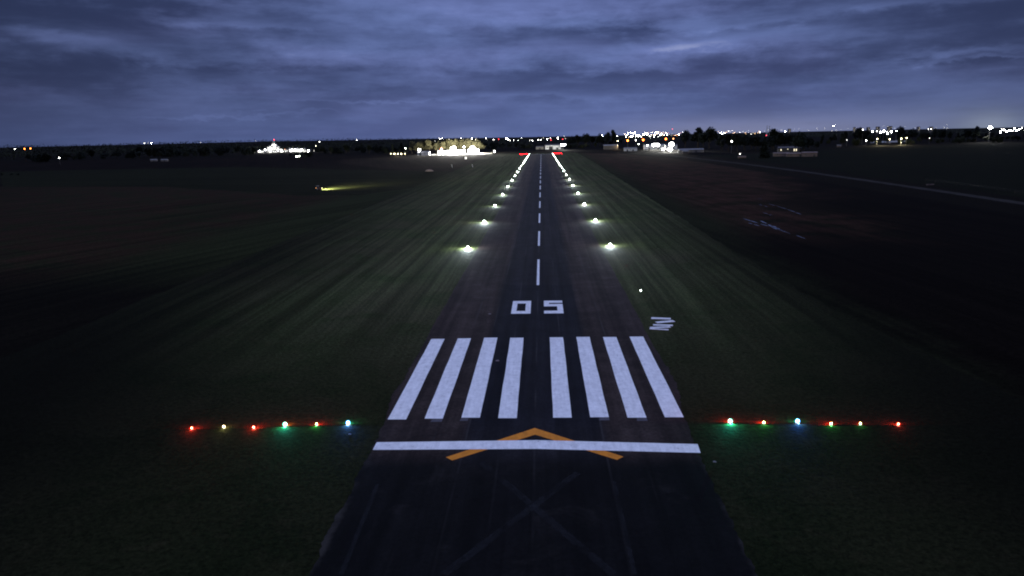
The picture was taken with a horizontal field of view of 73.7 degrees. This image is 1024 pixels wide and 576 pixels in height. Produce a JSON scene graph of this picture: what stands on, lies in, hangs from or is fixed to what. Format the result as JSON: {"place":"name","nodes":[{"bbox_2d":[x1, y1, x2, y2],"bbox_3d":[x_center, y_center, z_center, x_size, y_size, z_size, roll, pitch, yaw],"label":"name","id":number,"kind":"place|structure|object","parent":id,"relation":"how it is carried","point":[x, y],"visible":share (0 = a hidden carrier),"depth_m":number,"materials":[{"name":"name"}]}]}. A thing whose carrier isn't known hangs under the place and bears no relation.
{"place":"outdoors","nodes":[
{"label":"outdoors","id":0,"kind":"place"},
{"bbox_2d":[0,187,409,357],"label":"brown field","id":1,"kind":"structure","parent":0,"point":[71,258],"depth_m":227.00,"materials":[{"name":"soil"}]},
{"bbox_2d":[0,167,448,194],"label":"pasture","id":2,"kind":"structure","parent":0,"point":[297,181],"depth_m":590.48,"materials":[{"name":"green plant"}]},
{"bbox_2d":[0,155,475,171],"bbox_3d":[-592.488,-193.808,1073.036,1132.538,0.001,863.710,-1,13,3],"label":"dark field","id":3,"kind":"structure","parent":0,"point":[328,162],"depth_m":1073.40,"materials":[{"name":"green plant"}]},
{"bbox_2d":[340,155,475,171],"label":"red soil field","id":4,"kind":"structure","parent":0,"point":[443,163],"depth_m":905.36,"materials":[{"name":"brown soil"}]},
{"bbox_2d":[430,153,490,154],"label":"apron","id":5,"kind":"object","parent":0,"point":[460,154],"visible":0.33,"depth_m":1324.21,"materials":[{"name":"concrete"}]},
{"bbox_2d":[0,152,1023,575],"bbox_3d":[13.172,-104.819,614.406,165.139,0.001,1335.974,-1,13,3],"label":"mown strip","id":6,"kind":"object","parent":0,"point":[122,452],"visible":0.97,"depth_m":79.83,"materials":[{"name":"green plant"}]},
{"bbox_2d":[650,326,670,327],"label":"marker board","id":7,"kind":"object","parent":6,"relation":"on","point":[661,327],"visible":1,"depth_m":111.11,"materials":[{"name":"paint"}]},
{"bbox_2d":[651,317,670,319],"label":"marker board","id":8,"kind":"object","parent":6,"relation":"on","point":[660,318],"visible":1,"depth_m":116.47,"materials":[{"name":"paint"}]},
{"bbox_2d":[653,324,672,325],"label":"marker board","id":9,"kind":"object","parent":6,"relation":"on","point":[661,325],"visible":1,"depth_m":112.32,"materials":[{"name":"paint"}]},
{"bbox_2d":[656,320,674,323],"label":"marker board","id":10,"kind":"object","parent":6,"relation":"on","point":[659,322],"visible":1,"depth_m":114.48,"materials":[{"name":"paint"}]},
{"bbox_2d":[0,127,1023,215],"bbox_3d":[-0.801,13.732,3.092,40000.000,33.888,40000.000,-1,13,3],"label":"ground","id":11,"kind":"structure","parent":0,"point":[988,205],"depth_m":1407.42,"materials":[{"name":"green plant"}]},
{"bbox_2d":[56,152,77,159],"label":"tree","id":12,"kind":"object","parent":11,"relation":"on","point":[61,156],"visible":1,"depth_m":1534.70,"materials":[{"name":"black plant"}]},
{"bbox_2d":[143,146,150,156],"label":"tree","id":13,"kind":"object","parent":11,"relation":"on","point":[145,149],"visible":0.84,"depth_m":1674.14,"materials":[{"name":"black plant"}]},
{"bbox_2d":[192,147,210,155],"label":"tree","id":14,"kind":"object","parent":11,"relation":"on","point":[202,151],"visible":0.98,"depth_m":1664.28,"materials":[{"name":"black plant"}]},
{"bbox_2d":[211,144,228,155],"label":"tree","id":15,"kind":"object","parent":11,"relation":"on","point":[219,150],"visible":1,"depth_m":1654.36,"materials":[{"name":"black plant"}]},
{"bbox_2d":[0,138,532,159],"bbox_3d":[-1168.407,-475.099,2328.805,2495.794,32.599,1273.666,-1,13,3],"label":"hedgerow woods","id":16,"kind":"object","parent":11,"relation":"on","point":[209,147],"visible":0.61,"depth_m":2026.48,"materials":[{"name":"green plant"}]},
{"bbox_2d":[271,141,276,151],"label":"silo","id":17,"kind":"object","parent":11,"relation":"on","point":[273,144],"visible":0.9,"depth_m":2033.49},
{"bbox_2d":[294,153,306,157],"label":"tree","id":18,"kind":"object","parent":11,"relation":"on","point":[299,155],"visible":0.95,"depth_m":1293.88,"materials":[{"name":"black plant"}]},
{"bbox_2d":[409,142,415,153],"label":"tree","id":19,"kind":"object","parent":11,"relation":"on","point":[412,145],"visible":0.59,"depth_m":1449.57,"materials":[{"name":"green plant"}]},
{"bbox_2d":[412,142,423,150],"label":"tree","id":20,"kind":"object","parent":11,"relation":"on","point":[417,146],"visible":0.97,"depth_m":1433.07,"materials":[{"name":"green plant"}]},
{"bbox_2d":[417,151,429,154],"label":"shed","id":21,"kind":"structure","parent":11,"relation":"on","point":[423,152],"depth_m":1299.91,"materials":[{"name":"paint"}]},
{"bbox_2d":[425,140,432,148],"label":"tree","id":22,"kind":"object","parent":11,"relation":"on","point":[428,143],"visible":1,"depth_m":1423.03,"materials":[{"name":"green plant"}]},
{"bbox_2d":[439,141,445,148],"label":"tree","id":23,"kind":"object","parent":11,"relation":"on","point":[442,146],"visible":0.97,"depth_m":1417.22,"materials":[{"name":"green plant"}]},
{"bbox_2d":[447,143,453,149],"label":"tree","id":24,"kind":"object","parent":11,"relation":"on","point":[449,146],"visible":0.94,"depth_m":1427.43,"materials":[{"name":"green plant"}]},
{"bbox_2d":[446,149,458,153],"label":"hangar","id":25,"kind":"structure","parent":11,"relation":"on","point":[451,151],"depth_m":1358.18,"materials":[{"name":"paint"}]},
{"bbox_2d":[457,139,467,148],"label":"tree","id":26,"kind":"object","parent":11,"relation":"on","point":[460,143],"visible":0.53,"depth_m":1421.99,"materials":[{"name":"green plant"}]},
{"bbox_2d":[463,138,472,148],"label":"tree","id":27,"kind":"object","parent":11,"relation":"on","point":[467,143],"visible":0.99,"depth_m":1409.39,"materials":[{"name":"green plant"}]},
{"bbox_2d":[468,148,478,152],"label":"hangar","id":28,"kind":"structure","parent":11,"relation":"on","point":[475,150],"depth_m":1376.50,"materials":[{"name":"paint"}]},
{"bbox_2d":[471,139,478,147],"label":"tree","id":29,"kind":"object","parent":11,"relation":"on","point":[473,144],"visible":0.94,"depth_m":1410.12,"materials":[{"name":"green plant"}]},
{"bbox_2d":[475,141,483,148],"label":"tree","id":30,"kind":"object","parent":11,"relation":"on","point":[480,144],"visible":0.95,"depth_m":1413.42,"materials":[{"name":"green plant"}]},
{"bbox_2d":[487,143,496,149],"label":"tree","id":31,"kind":"object","parent":11,"relation":"on","point":[494,147],"visible":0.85,"depth_m":1712.18,"materials":[{"name":"green plant"}]},
{"bbox_2d":[0,127,1023,153],"bbox_3d":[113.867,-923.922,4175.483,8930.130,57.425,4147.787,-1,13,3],"label":"woods","id":32,"kind":"object","parent":11,"relation":"on","point":[634,138],"visible":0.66,"depth_m":3859.07,"materials":[{"name":"green plant"}]},
{"bbox_2d":[545,144,560,148],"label":"hangar","id":33,"kind":"structure","parent":11,"relation":"on","point":[552,146],"depth_m":1592.26,"materials":[{"name":"paint"}]},
{"bbox_2d":[575,135,580,146],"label":"tree","id":34,"kind":"object","parent":11,"relation":"on","point":[577,138],"visible":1,"depth_m":1900.22,"materials":[{"name":"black plant"}]},
{"bbox_2d":[582,133,590,143],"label":"tree","id":35,"kind":"object","parent":11,"relation":"on","point":[587,138],"visible":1,"depth_m":1900.08,"materials":[{"name":"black plant"}]},
{"bbox_2d":[596,134,603,142],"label":"tree","id":36,"kind":"object","parent":11,"relation":"on","point":[600,138],"visible":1,"depth_m":1843.95,"materials":[{"name":"green plant"}]},
{"bbox_2d":[604,132,611,142],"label":"tree","id":37,"kind":"object","parent":11,"relation":"on","point":[607,136],"visible":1,"depth_m":1824.58,"materials":[{"name":"black plant"}]},
{"bbox_2d":[603,144,617,149],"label":"house","id":38,"kind":"structure","parent":11,"relation":"on","point":[614,146],"depth_m":1456.17,"materials":[{"name":"paint"}]},
{"bbox_2d":[611,130,616,140],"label":"tree","id":39,"kind":"object","parent":11,"relation":"on","point":[613,134],"visible":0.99,"depth_m":1842.18,"materials":[{"name":"green plant"}]},
{"bbox_2d":[624,147,636,150],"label":"shed","id":40,"kind":"structure","parent":11,"relation":"on","point":[630,148],"depth_m":1291.96,"materials":[{"name":"paint"}]},
{"bbox_2d":[665,144,676,149],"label":"shed","id":41,"kind":"structure","parent":11,"relation":"on","point":[674,146],"depth_m":1324.70,"materials":[{"name":"paint"}]},
{"bbox_2d":[680,129,691,147],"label":"tree","id":42,"kind":"object","parent":11,"relation":"on","point":[685,135],"visible":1,"depth_m":1448.17,"materials":[{"name":"green plant"}]},
{"bbox_2d":[690,127,702,147],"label":"tree","id":43,"kind":"object","parent":11,"relation":"on","point":[697,132],"visible":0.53,"depth_m":1368.42,"materials":[{"name":"green plant"}]},
{"bbox_2d":[697,131,708,147],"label":"tree","id":44,"kind":"object","parent":11,"relation":"on","point":[702,138],"visible":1,"depth_m":1329.04,"materials":[{"name":"green plant"}]},
{"bbox_2d":[705,126,717,147],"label":"tree","id":45,"kind":"object","parent":11,"relation":"on","point":[712,134],"visible":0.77,"depth_m":1345.09,"materials":[{"name":"green plant"}]},
{"bbox_2d":[715,134,726,149],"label":"tree","id":46,"kind":"object","parent":11,"relation":"on","point":[720,138],"visible":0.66,"depth_m":1189.07,"materials":[{"name":"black plant"}]},
{"bbox_2d":[725,134,732,150],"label":"tree","id":47,"kind":"object","parent":11,"relation":"on","point":[728,137],"visible":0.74,"depth_m":1144.44,"materials":[{"name":"green plant"}]},
{"bbox_2d":[729,133,743,150],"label":"tree","id":48,"kind":"object","parent":11,"relation":"on","point":[735,138],"visible":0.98,"depth_m":1108.16,"materials":[{"name":"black plant"}]},
{"bbox_2d":[767,128,779,148],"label":"tree","id":49,"kind":"object","parent":11,"relation":"on","point":[774,131],"visible":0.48,"depth_m":1195.92,"materials":[{"name":"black plant"}]},
{"bbox_2d":[855,127,863,137],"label":"tree","id":50,"kind":"object","parent":11,"relation":"on","point":[859,131],"visible":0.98,"depth_m":1574.24,"materials":[{"name":"black plant"}]},
{"bbox_2d":[859,134,866,140],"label":"tree","id":51,"kind":"object","parent":11,"relation":"on","point":[863,138],"visible":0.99,"depth_m":1572.15,"materials":[{"name":"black plant"}]},
{"bbox_2d":[864,130,870,139],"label":"tree","id":52,"kind":"object","parent":11,"relation":"on","point":[866,133],"visible":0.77,"depth_m":1598.78,"materials":[{"name":"black plant"}]},
{"bbox_2d":[875,127,879,133],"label":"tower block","id":53,"kind":"structure","parent":11,"relation":"on","point":[877,129],"depth_m":4097.26,"materials":[{"name":"concrete"}]},
{"bbox_2d":[886,126,891,133],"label":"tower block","id":54,"kind":"structure","parent":11,"relation":"on","point":[889,128],"depth_m":4093.60,"materials":[{"name":"concrete"}]},
{"bbox_2d":[894,126,906,135],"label":"tree","id":55,"kind":"object","parent":11,"relation":"on","point":[901,130],"visible":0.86,"depth_m":1616.78,"materials":[{"name":"black plant"}]},
{"bbox_2d":[904,139,915,144],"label":"tree","id":56,"kind":"object","parent":11,"relation":"on","point":[908,141],"visible":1,"depth_m":1337.26,"materials":[{"name":"green plant"}]},
{"bbox_2d":[906,128,918,138],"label":"tree","id":57,"kind":"object","parent":11,"relation":"on","point":[911,133],"visible":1,"depth_m":1586.75,"materials":[{"name":"black plant"}]},
{"bbox_2d":[931,128,938,141],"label":"tree","id":58,"kind":"object","parent":11,"relation":"on","point":[934,133],"visible":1,"depth_m":1518.60,"materials":[{"name":"black plant"}]},
{"bbox_2d":[971,126,980,141],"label":"tree","id":59,"kind":"object","parent":11,"relation":"on","point":[976,132],"visible":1,"depth_m":1421.64,"materials":[{"name":"black plant"}]},
{"bbox_2d":[991,136,1003,142],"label":"tree","id":60,"kind":"object","parent":11,"relation":"on","point":[997,139],"visible":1,"depth_m":1326.03,"materials":[{"name":"green plant"}]},
{"bbox_2d":[0,0,1023,146],"label":"sky","id":61,"kind":"structure","parent":0,"point":[85,72],"materials":[{"name":"blue"}]},
{"bbox_2d":[309,154,757,575],"bbox_3d":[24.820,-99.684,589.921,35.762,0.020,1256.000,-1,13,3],"label":"runway","id":62,"kind":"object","parent":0,"point":[556,439],"visible":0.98,"depth_m":70.49,"materials":[{"name":"black asphalt"}]},
{"bbox_2d":[644,144,663,148],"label":"warehouse","id":63,"kind":"structure","parent":0,"point":[651,146],"depth_m":1392.38,"materials":[{"name":"paint"}]},
{"bbox_2d":[678,148,703,152],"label":"shed","id":64,"kind":"structure","parent":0,"point":[694,150],"depth_m":1112.01,"materials":[{"name":"paint"}]},
{"bbox_2d":[773,152,788,155],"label":"shed","id":65,"kind":"structure","parent":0,"point":[779,154],"depth_m":854.79,"materials":[{"name":"paint"}]},
{"bbox_2d":[777,146,799,152],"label":"house","id":66,"kind":"structure","parent":0,"point":[791,149],"depth_m":970.49,"materials":[{"name":"metal"}]},
{"bbox_2d":[785,152,800,156],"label":"shed","id":67,"kind":"structure","parent":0,"point":[793,154],"depth_m":836.15,"materials":[{"name":"paint"}]},
{"bbox_2d":[579,153,1023,401],"bbox_3d":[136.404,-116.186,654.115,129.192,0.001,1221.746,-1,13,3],"label":"red soil field","id":68,"kind":"structure","parent":0,"point":[942,282],"depth_m":180.09,"materials":[{"name":"brown soil"}]},
{"bbox_2d":[801,152,817,156],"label":"shed","id":69,"kind":"structure","parent":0,"point":[808,154],"depth_m":825.69,"materials":[{"name":"paint"}]},
{"bbox_2d":[653,153,1023,204],"bbox_3d":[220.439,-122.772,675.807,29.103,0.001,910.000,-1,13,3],"label":"dirt road","id":70,"kind":"structure","parent":0,"point":[982,197],"depth_m":380.41,"materials":[{"name":"brown soil"}]},
{"bbox_2d":[702,143,1023,197],"bbox_3d":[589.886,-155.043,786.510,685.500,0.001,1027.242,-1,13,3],"label":"pasture","id":71,"kind":"structure","parent":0,"point":[995,167],"depth_m":615.30,"materials":[{"name":"green plant"}]},
{"bbox_2d":[757,137,770,157],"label":"tree","id":72,"kind":"object","parent":71,"relation":"on","point":[764,151],"visible":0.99,"depth_m":809.23,"materials":[{"name":"green plant"}]},
{"bbox_2d":[791,133,810,151],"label":"tree","id":73,"kind":"object","parent":71,"relation":"on","point":[801,140],"visible":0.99,"depth_m":891.51,"materials":[{"name":"black plant"}]}
]}

